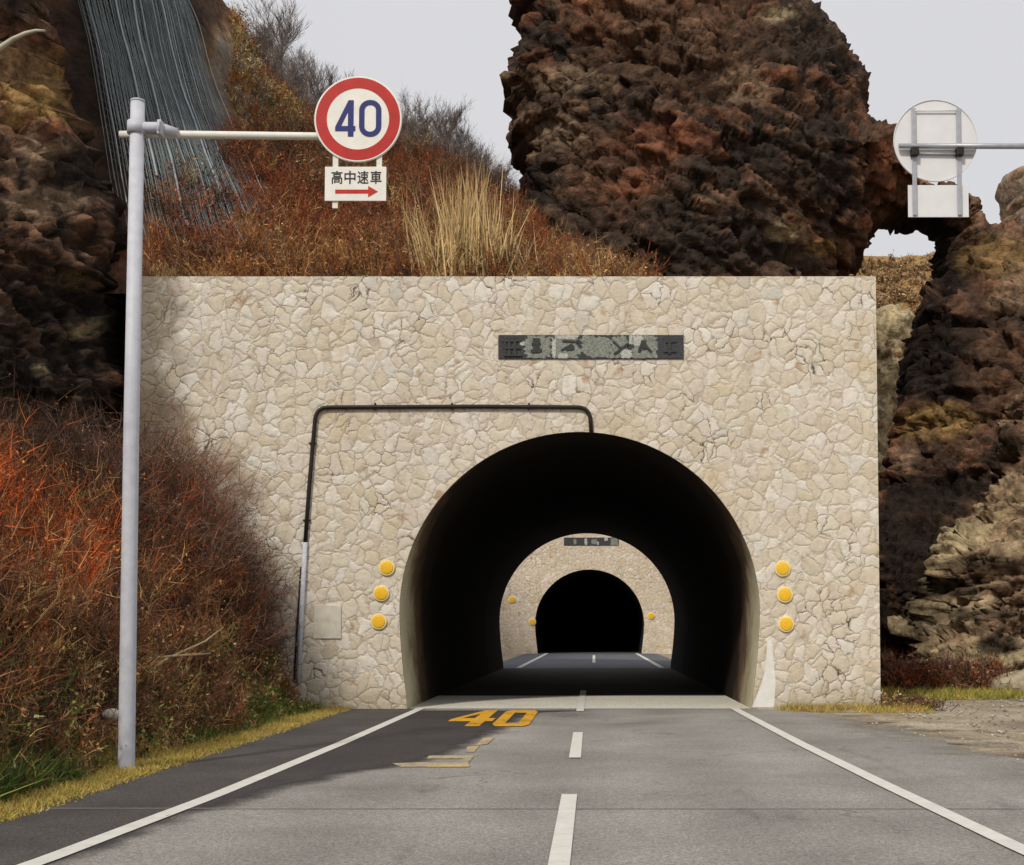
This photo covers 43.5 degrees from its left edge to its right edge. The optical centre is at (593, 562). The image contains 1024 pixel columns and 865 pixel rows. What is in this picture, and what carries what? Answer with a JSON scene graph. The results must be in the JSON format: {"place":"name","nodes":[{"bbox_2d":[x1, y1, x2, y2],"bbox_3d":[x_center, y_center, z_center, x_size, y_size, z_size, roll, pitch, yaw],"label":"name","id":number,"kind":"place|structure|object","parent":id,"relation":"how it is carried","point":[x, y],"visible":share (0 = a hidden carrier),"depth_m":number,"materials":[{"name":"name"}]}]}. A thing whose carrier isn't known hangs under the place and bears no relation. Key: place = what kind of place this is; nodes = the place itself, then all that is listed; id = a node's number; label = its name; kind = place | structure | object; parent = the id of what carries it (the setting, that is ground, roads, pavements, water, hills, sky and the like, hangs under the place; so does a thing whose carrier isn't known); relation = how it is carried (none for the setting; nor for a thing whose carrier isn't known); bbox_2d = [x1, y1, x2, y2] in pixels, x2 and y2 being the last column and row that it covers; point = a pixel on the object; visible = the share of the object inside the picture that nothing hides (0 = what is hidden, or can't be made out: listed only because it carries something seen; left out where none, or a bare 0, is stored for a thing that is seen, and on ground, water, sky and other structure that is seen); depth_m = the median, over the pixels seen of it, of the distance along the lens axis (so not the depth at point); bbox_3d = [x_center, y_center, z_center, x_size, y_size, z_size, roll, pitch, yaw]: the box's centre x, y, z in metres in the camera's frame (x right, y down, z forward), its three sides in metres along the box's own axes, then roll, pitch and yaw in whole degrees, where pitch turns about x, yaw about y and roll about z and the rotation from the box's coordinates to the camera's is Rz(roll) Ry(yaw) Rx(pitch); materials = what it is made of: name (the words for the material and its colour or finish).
{"place":"outdoors","nodes":[
{"label":"outdoors","id":0,"kind":"place"},
{"bbox_2d":[0,29,45,50],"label":"dead branch","id":1,"kind":"object","parent":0,"point":[7,42],"visible":1,"depth_m":21.98,"materials":[{"name":"beige wood"}]},
{"bbox_2d":[0,486,268,818],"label":"bank","id":2,"kind":"structure","parent":0,"point":[112,747],"depth_m":15.08,"materials":[{"name":"plant"}]},
{"bbox_2d":[0,652,97,802],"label":"green plants","id":3,"kind":"object","parent":2,"relation":"on","point":[12,785],"visible":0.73,"depth_m":12.62,"materials":[{"name":"plant"}]},
{"bbox_2d":[0,343,310,784],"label":"brushwood","id":4,"kind":"object","parent":2,"relation":"on","point":[62,567],"visible":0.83,"depth_m":17.76,"materials":[{"name":"brown plant"}]},
{"bbox_2d":[31,368,310,668],"bbox_3d":[-8.287,-0.738,24.788,6.318,6.028,7.692,0,-3,0],"label":"brushwood","id":5,"kind":"object","parent":2,"relation":"on","point":[197,495],"visible":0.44,"depth_m":23.43,"materials":[{"name":"brown plant"}]},
{"bbox_2d":[157,664,325,743],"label":"green grass","id":6,"kind":"structure","parent":2,"relation":"on","point":[260,702],"depth_m":21.70,"materials":[{"name":"plant"}]},
{"bbox_2d":[118,76,401,768],"bbox_3d":[-3.890,-1.638,14.706,3.312,8.078,0.300,0,-3,0],"label":"road sign","id":7,"kind":"object","parent":2,"relation":"on","point":[357,119],"visible":0.95,"depth_m":14.82,"materials":[{"name":"metal"}]},
{"bbox_2d":[0,709,412,864],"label":"shoulder","id":8,"kind":"object","parent":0,"point":[27,837],"visible":0.72,"depth_m":12.88},
{"bbox_2d":[17,708,423,864],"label":"edge line","id":9,"kind":"object","parent":8,"relation":"on","point":[71,849],"visible":1,"depth_m":11.57,"materials":[{"name":"paint"}]},
{"bbox_2d":[44,0,499,293],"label":"hillside","id":10,"kind":"structure","parent":0,"point":[66,21],"depth_m":32.01,"materials":[{"name":"soil"}]},
{"bbox_2d":[78,0,289,261],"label":"rockfall net","id":11,"kind":"object","parent":10,"relation":"hanging from","point":[192,114],"visible":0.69,"depth_m":32.41,"materials":[{"name":"metal"}]},
{"bbox_2d":[254,22,274,57],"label":"bare tree","id":12,"kind":"object","parent":10,"relation":"on","point":[262,35],"visible":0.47,"depth_m":46.68,"materials":[{"name":"grey plant"}]},
{"bbox_2d":[235,0,312,73],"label":"bare tree","id":13,"kind":"object","parent":10,"relation":"on","point":[288,29],"visible":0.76,"depth_m":47.05,"materials":[{"name":"grey plant"}]},
{"bbox_2d":[274,43,315,94],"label":"bare tree","id":14,"kind":"object","parent":10,"relation":"on","point":[303,58],"visible":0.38,"depth_m":47.25,"materials":[{"name":"grey plant"}]},
{"bbox_2d":[220,1,373,178],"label":"slope scrub","id":15,"kind":"object","parent":10,"relation":"on","point":[265,86],"visible":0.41,"depth_m":40.89,"materials":[{"name":"brown plant"}]},
{"bbox_2d":[284,45,333,105],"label":"bare tree","id":16,"kind":"object","parent":10,"relation":"on","point":[312,77],"visible":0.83,"depth_m":46.31,"materials":[{"name":"grey plant"}]},
{"bbox_2d":[322,67,354,87],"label":"bare tree","id":17,"kind":"object","parent":10,"relation":"on","point":[329,82],"visible":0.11,"depth_m":46.29,"materials":[{"name":"grey plant"}]},
{"bbox_2d":[142,256,598,275],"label":"wall top grass","id":18,"kind":"structure","parent":10,"relation":"on","point":[167,272],"depth_m":27.47,"materials":[{"name":"brown plant"}]},
{"bbox_2d":[237,5,519,195],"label":"ridge scrub","id":19,"kind":"object","parent":10,"relation":"on","point":[281,69],"visible":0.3,"depth_m":45.97,"materials":[{"name":"brown plant"}]},
{"bbox_2d":[121,93,676,275],"bbox_3d":[-4.162,-11.131,36.468,13.258,11.914,20.166,0,-3,0],"label":"hillside brush","id":20,"kind":"object","parent":10,"relation":"on","point":[371,238],"visible":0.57,"depth_m":29.82,"materials":[{"name":"brown plant"}]},
{"bbox_2d":[398,87,420,142],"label":"bare tree","id":21,"kind":"object","parent":10,"relation":"on","point":[404,95],"visible":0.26,"depth_m":46.48,"materials":[{"name":"grey plant"}]},
{"bbox_2d":[386,188,446,275],"bbox_3d":[-3.819,-7.279,27.725,1.345,2.513,1.521,0,-3,0],"label":"reed clump","id":22,"kind":"object","parent":10,"relation":"on","point":[419,250],"visible":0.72,"depth_m":27.65,"materials":[{"name":"beige plant"}]},
{"bbox_2d":[404,94,433,140],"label":"bare tree","id":23,"kind":"object","parent":10,"relation":"on","point":[420,115],"visible":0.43,"depth_m":46.43,"materials":[{"name":"grey plant"}]},
{"bbox_2d":[425,95,471,146],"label":"bare tree","id":24,"kind":"object","parent":10,"relation":"on","point":[457,114],"visible":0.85,"depth_m":46.45,"materials":[{"name":"grey plant"}]},
{"bbox_2d":[418,164,479,275],"bbox_3d":[-3.137,-7.401,27.854,1.486,2.781,1.323,0,-3,0],"label":"reed clump","id":25,"kind":"object","parent":10,"relation":"on","point":[445,223],"visible":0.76,"depth_m":27.63,"materials":[{"name":"beige plant"}]},
{"bbox_2d":[445,116,477,156],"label":"bare tree","id":26,"kind":"object","parent":10,"relation":"on","point":[462,135],"visible":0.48,"depth_m":46.50,"materials":[{"name":"grey plant"}]},
{"bbox_2d":[439,152,505,275],"bbox_3d":[-2.702,-7.609,27.772,1.564,3.179,1.495,3,-4,-41],"label":"reed clump","id":27,"kind":"object","parent":10,"relation":"on","point":[474,234],"visible":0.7,"depth_m":27.67,"materials":[{"name":"beige plant"}]},
{"bbox_2d":[467,141,494,170],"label":"bare tree","id":28,"kind":"object","parent":10,"relation":"on","point":[481,151],"visible":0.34,"depth_m":46.47,"materials":[{"name":"grey plant"}]},
{"bbox_2d":[489,160,512,180],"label":"bare tree","id":29,"kind":"object","parent":10,"relation":"on","point":[503,171],"visible":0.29,"depth_m":46.71,"materials":[{"name":"grey plant"}]},
{"bbox_2d":[470,189,532,275],"bbox_3d":[-2.079,-7.288,27.777,1.256,2.483,1.448,-1,-3,15],"label":"reed clump","id":30,"kind":"object","parent":10,"relation":"on","point":[490,233],"visible":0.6,"depth_m":27.68,"materials":[{"name":"beige plant"}]},
{"bbox_2d":[499,223,543,275],"bbox_3d":[-1.709,-6.771,27.783,1.183,1.569,0.961,-2,-3,29],"label":"reed clump","id":31,"kind":"object","parent":10,"relation":"on","point":[514,267],"visible":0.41,"depth_m":27.73,"materials":[{"name":"beige plant"}]},
{"bbox_2d":[583,245,615,275],"bbox_3d":[0.136,-6.473,27.820,0.775,1.184,0.504,0,-3,0],"label":"reed clump","id":32,"kind":"object","parent":10,"relation":"on","point":[599,262],"visible":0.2,"depth_m":27.74,"materials":[{"name":"brown plant"}]},
{"bbox_2d":[42,709,1023,864],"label":"road","id":33,"kind":"structure","parent":0,"point":[689,787],"depth_m":11.66,"materials":[{"name":"grey asphalt"}]},
{"bbox_2d":[54,710,584,860],"bbox_3d":[-1.812,2.458,16.447,3.806,0.001,17.820,0,-3,1],"label":"asphalt patch","id":34,"kind":"object","parent":33,"relation":"on","point":[420,735],"visible":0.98,"depth_m":16.90,"materials":[{"name":"grey asphalt"}]},
{"bbox_2d":[393,737,494,766],"bbox_3d":[-1.925,2.480,16.917,0.953,0.003,4.080,0,-3,0],"label":"worn marking","id":35,"kind":"object","parent":34,"relation":"on","point":[464,761],"visible":1,"depth_m":15.45,"materials":[{"name":"yellow paint"}]},
{"bbox_2d":[449,710,537,725],"bbox_3d":[-1.807,2.800,23.124,1.448,0.004,4.090,0,-3,0],"label":"speed marking","id":36,"kind":"object","parent":34,"relation":"on","point":[501,720],"visible":1,"depth_m":22.84,"materials":[{"name":"yellow paint"}]},
{"bbox_2d":[548,794,576,864],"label":"dash","id":37,"kind":"object","parent":33,"relation":"on","point":[561,848],"visible":1,"depth_m":10.03,"materials":[{"name":"paint"}]},
{"bbox_2d":[569,732,582,757],"bbox_3d":[-0.241,2.528,17.890,0.160,0.001,3.952,0,-3,0],"label":"dash","id":38,"kind":"object","parent":33,"relation":"on","point":[576,747],"visible":1,"depth_m":17.57,"materials":[{"name":"paint"}]},
{"bbox_2d":[408,708,756,708],"bbox_3d":[-0.225,2.945,25.821,7.050,0.001,0.080,0,-3,0],"label":"road seam","id":39,"kind":"object","parent":33,"relation":"on","point":[584,708],"visible":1,"depth_m":25.84,"materials":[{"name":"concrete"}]},
{"bbox_2d":[731,708,1023,854],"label":"edge line","id":40,"kind":"object","parent":33,"relation":"on","point":[1003,840],"visible":1,"depth_m":12.35,"materials":[{"name":"paint"}]},
{"bbox_2d":[795,710,1023,762],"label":"road dust","id":41,"kind":"object","parent":33,"relation":"on","point":[953,732],"visible":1,"depth_m":19.66,"materials":[{"name":"beige sand"}]},
{"bbox_2d":[79,654,1023,794],"bbox_3d":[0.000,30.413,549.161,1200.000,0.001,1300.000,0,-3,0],"label":"ground","id":42,"kind":"structure","parent":0,"point":[954,720],"depth_m":23.51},
{"bbox_2d":[0,0,127,456],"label":"dark cliff","id":43,"kind":"structure","parent":42,"relation":"on","point":[63,234],"depth_m":25.75,"materials":[{"name":"brown stone"}]},
{"bbox_2d":[0,616,317,801],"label":"weeds","id":44,"kind":"object","parent":42,"relation":"on","point":[159,735],"visible":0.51,"depth_m":16.12,"materials":[{"name":"brown plant"}]},
{"bbox_2d":[102,708,118,720],"bbox_3d":[-5.649,1.787,15.032,0.225,0.146,0.232,0,-3,0],"label":"pale stone","id":45,"kind":"object","parent":44,"relation":"on","point":[109,714],"visible":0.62,"depth_m":14.95,"materials":[{"name":"grey stone"}]},
{"bbox_2d":[144,653,210,659],"bbox_3d":[-5.733,1.298,17.744,0.097,0.076,1.307,-1,-3,23],"label":"stick","id":46,"kind":"object","parent":44,"relation":"on","point":[169,656],"visible":0.75,"depth_m":17.68,"materials":[{"name":"brown wood"}]},
{"bbox_2d":[140,627,223,675],"bbox_3d":[-5.748,1.257,18.040,0.131,0.711,1.911,-1,-3,19],"label":"stick","id":47,"kind":"object","parent":44,"relation":"on","point":[185,650],"visible":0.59,"depth_m":18.08,"materials":[{"name":"brown wood"}]},
{"bbox_2d":[0,704,355,823],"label":"verge grass","id":48,"kind":"structure","parent":42,"relation":"on","point":[153,762],"depth_m":14.69,"materials":[{"name":"plant"}]},
{"bbox_2d":[139,276,880,708],"bbox_3d":[-1.900,-0.595,39.855,15.400,9.160,27.662,0,-3,0],"label":"tunnel portal","id":49,"kind":"object","parent":42,"relation":"on","point":[719,462],"visible":0.97,"depth_m":26.23,"materials":[{"name":"stone"}]},
{"bbox_2d":[370,613,386,629],"bbox_3d":[-4.364,1.195,25.936,0.330,0.330,0.074,0,-3,0],"label":"reflector","id":50,"kind":"object","parent":49,"relation":"attached to","point":[378,621],"visible":1,"depth_m":25.91,"materials":[{"name":"yellow plastic"}]},
{"bbox_2d":[373,585,389,600],"bbox_3d":[-4.316,0.624,25.966,0.330,0.330,0.074,0,-3,0],"label":"reflector","id":51,"kind":"object","parent":49,"relation":"attached to","point":[381,592],"visible":1,"depth_m":25.94,"materials":[{"name":"yellow plastic"}]},
{"bbox_2d":[379,560,394,575],"bbox_3d":[-4.208,0.104,25.993,0.330,0.330,0.074,0,-3,0],"label":"reflector","id":52,"kind":"object","parent":49,"relation":"attached to","point":[386,567],"visible":1,"depth_m":25.97,"materials":[{"name":"yellow plastic"}]},
{"bbox_2d":[293,403,592,682],"bbox_3d":[-3.046,-0.417,26.012,6.070,5.699,0.105,0,-3,0],"label":"cable conduit","id":53,"kind":"object","parent":49,"relation":"attached to","point":[301,594],"visible":0.99,"depth_m":26.09,"materials":[{"name":"metal"}]},
{"bbox_2d":[774,560,790,576],"bbox_3d":[3.835,0.121,25.992,0.330,0.330,0.074,0,-3,0],"label":"reflector","id":54,"kind":"object","parent":49,"relation":"attached to","point":[782,568],"visible":1,"depth_m":25.97,"materials":[{"name":"yellow plastic"}]},
{"bbox_2d":[777,586,792,602],"bbox_3d":[3.874,0.650,25.965,0.330,0.330,0.074,0,-3,0],"label":"reflector","id":55,"kind":"object","parent":49,"relation":"attached to","point":[784,594],"visible":1,"depth_m":25.94,"materials":[{"name":"yellow plastic"}]},
{"bbox_2d":[778,616,793,631],"bbox_3d":[3.896,1.247,25.933,0.330,0.330,0.074,0,-3,0],"label":"reflector","id":56,"kind":"object","parent":49,"relation":"attached to","point":[785,623],"visible":1,"depth_m":25.91,"materials":[{"name":"yellow plastic"}]},
{"bbox_2d":[500,533,673,653],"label":"tunnel portal","id":57,"kind":"object","parent":42,"relation":"on","point":[570,587],"visible":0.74,"depth_m":86.15,"materials":[{"name":"stone"}]},
{"bbox_2d":[508,596,515,602],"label":"reflector","id":58,"kind":"object","parent":57,"relation":"attached to","point":[511,599],"visible":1,"depth_m":85.89,"materials":[{"name":"yellow plastic"}]},
{"bbox_2d":[529,618,535,625],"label":"reflector","id":59,"kind":"object","parent":57,"relation":"attached to","point":[532,621],"visible":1,"depth_m":85.81,"materials":[{"name":"yellow plastic"}]},
{"bbox_2d":[647,612,654,619],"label":"reflector","id":60,"kind":"object","parent":57,"relation":"attached to","point":[650,615],"visible":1,"depth_m":85.83,"materials":[{"name":"yellow plastic"}]},
{"bbox_2d":[499,0,1023,667],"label":"rock arch","id":61,"kind":"object","parent":42,"relation":"on","point":[717,136],"visible":0.52,"depth_m":40.07,"materials":[{"name":"brown stone"}]},
{"bbox_2d":[774,700,934,712],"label":"wall foot grass","id":62,"kind":"structure","parent":42,"relation":"on","point":[838,707],"depth_m":25.33,"materials":[{"name":"plant"}]},
{"bbox_2d":[870,689,963,711],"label":"corner weeds","id":63,"kind":"object","parent":42,"relation":"on","point":[906,699],"visible":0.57,"depth_m":25.81,"materials":[{"name":"brown plant"}]},
{"bbox_2d":[880,643,1021,690],"bbox_3d":[9.095,2.776,33.622,4.454,1.552,3.039,0,-3,-6],"label":"cliff foot brush","id":64,"kind":"object","parent":42,"relation":"on","point":[961,672],"visible":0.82,"depth_m":33.01,"materials":[{"name":"brown plant"}]},
{"bbox_2d":[887,366,1023,671],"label":"layered rock","id":65,"kind":"object","parent":42,"relation":"on","point":[970,592],"visible":0.69,"depth_m":36.31,"materials":[{"name":"beige stone"}]},
{"bbox_2d":[893,99,1023,216],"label":"road sign","id":66,"kind":"object","parent":42,"relation":"on","point":[934,140],"visible":1,"depth_m":15.06,"materials":[{"name":"metal"}]},
{"bbox_2d":[988,676,1014,689],"bbox_3d":[10.632,3.168,33.111,0.861,0.566,0.874,0,-3,0],"label":"boulder","id":67,"kind":"object","parent":42,"relation":"on","point":[1003,683],"visible":0.4,"depth_m":32.77,"materials":[{"name":"beige stone"}]},
{"bbox_2d":[995,166,1023,226],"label":"grey rock","id":68,"kind":"object","parent":42,"relation":"on","point":[1009,196],"visible":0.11,"depth_m":61.80,"materials":[{"name":"grey stone"}]},
{"bbox_2d":[1001,670,1023,691],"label":"boulder","id":69,"kind":"object","parent":42,"relation":"on","point":[1018,677],"visible":0.46,"depth_m":32.69,"materials":[{"name":"beige stone"}]},
{"bbox_2d":[410,696,748,707],"bbox_3d":[-0.275,3.095,28.479,7.250,0.001,5.196,0,-3,0],"label":"tunnel apron","id":70,"kind":"object","parent":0,"point":[572,702],"visible":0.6,"depth_m":28.14,"materials":[{"name":"beige concrete"}]},
{"bbox_2d":[576,690,585,710],"bbox_3d":[-0.273,3.124,29.260,0.152,0.001,8.534,0,-3,0],"label":"dash","id":71,"kind":"object","parent":70,"relation":"on","point":[581,702],"visible":1,"depth_m":28.32,"materials":[{"name":"paint"}]},
{"bbox_2d":[439,668,724,695],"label":"tunnel road","id":72,"kind":"structure","parent":0,"point":[590,681],"depth_m":38.06,"materials":[{"name":"grey asphalt"}]},
{"bbox_2d":[503,653,670,667],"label":"road","id":73,"kind":"structure","parent":0,"point":[584,660],"depth_m":64.33,"materials":[{"name":"grey asphalt"}]},
{"bbox_2d":[516,653,547,667],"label":"edge line","id":74,"kind":"object","parent":73,"relation":"on","point":[522,665],"visible":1,"depth_m":63.85,"materials":[{"name":"paint"}]},
{"bbox_2d":[635,653,663,667],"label":"edge line","id":75,"kind":"object","parent":73,"relation":"on","point":[654,663],"visible":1,"depth_m":63.85,"materials":[{"name":"paint"}]},
{"bbox_2d":[540,638,639,652],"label":"tunnel road","id":76,"kind":"structure","parent":0,"point":[592,645],"depth_m":114.70,"materials":[{"name":"black asphalt"}]},
{"bbox_2d":[223,0,1023,256],"label":"sky","id":77,"kind":"structure","parent":0,"point":[967,54],"materials":[{"name":"white"}]},
{"bbox_2d":[856,252,934,321],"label":"hill","id":78,"kind":"structure","parent":0,"point":[904,304],"depth_m":83.98,"materials":[{"name":"brown plant"}]},
{"bbox_2d":[849,250,933,406],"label":"hill scrub","id":79,"kind":"object","parent":78,"relation":"on","point":[896,289],"visible":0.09,"depth_m":83.73,"materials":[{"name":"brown plant"}]},
{"bbox_2d":[842,691,1023,759],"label":"gravel","id":80,"kind":"structure","parent":0,"point":[982,721],"depth_m":23.32,"materials":[{"name":"grey gravel"}]},
{"bbox_2d":[881,683,1023,699],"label":"cliff foot grass","id":81,"kind":"structure","parent":0,"point":[950,693],"depth_m":30.49,"materials":[{"name":"green plant"}]},
{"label":"hillside","id":82,"kind":"structure","parent":0,"visible":0},
{"bbox_2d":[876,304,914,472],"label":"pale rock","id":83,"kind":"object","parent":82,"relation":"on","point":[893,325],"visible":0.1,"depth_m":55.29,"materials":[{"name":"beige stone"}]}
]}

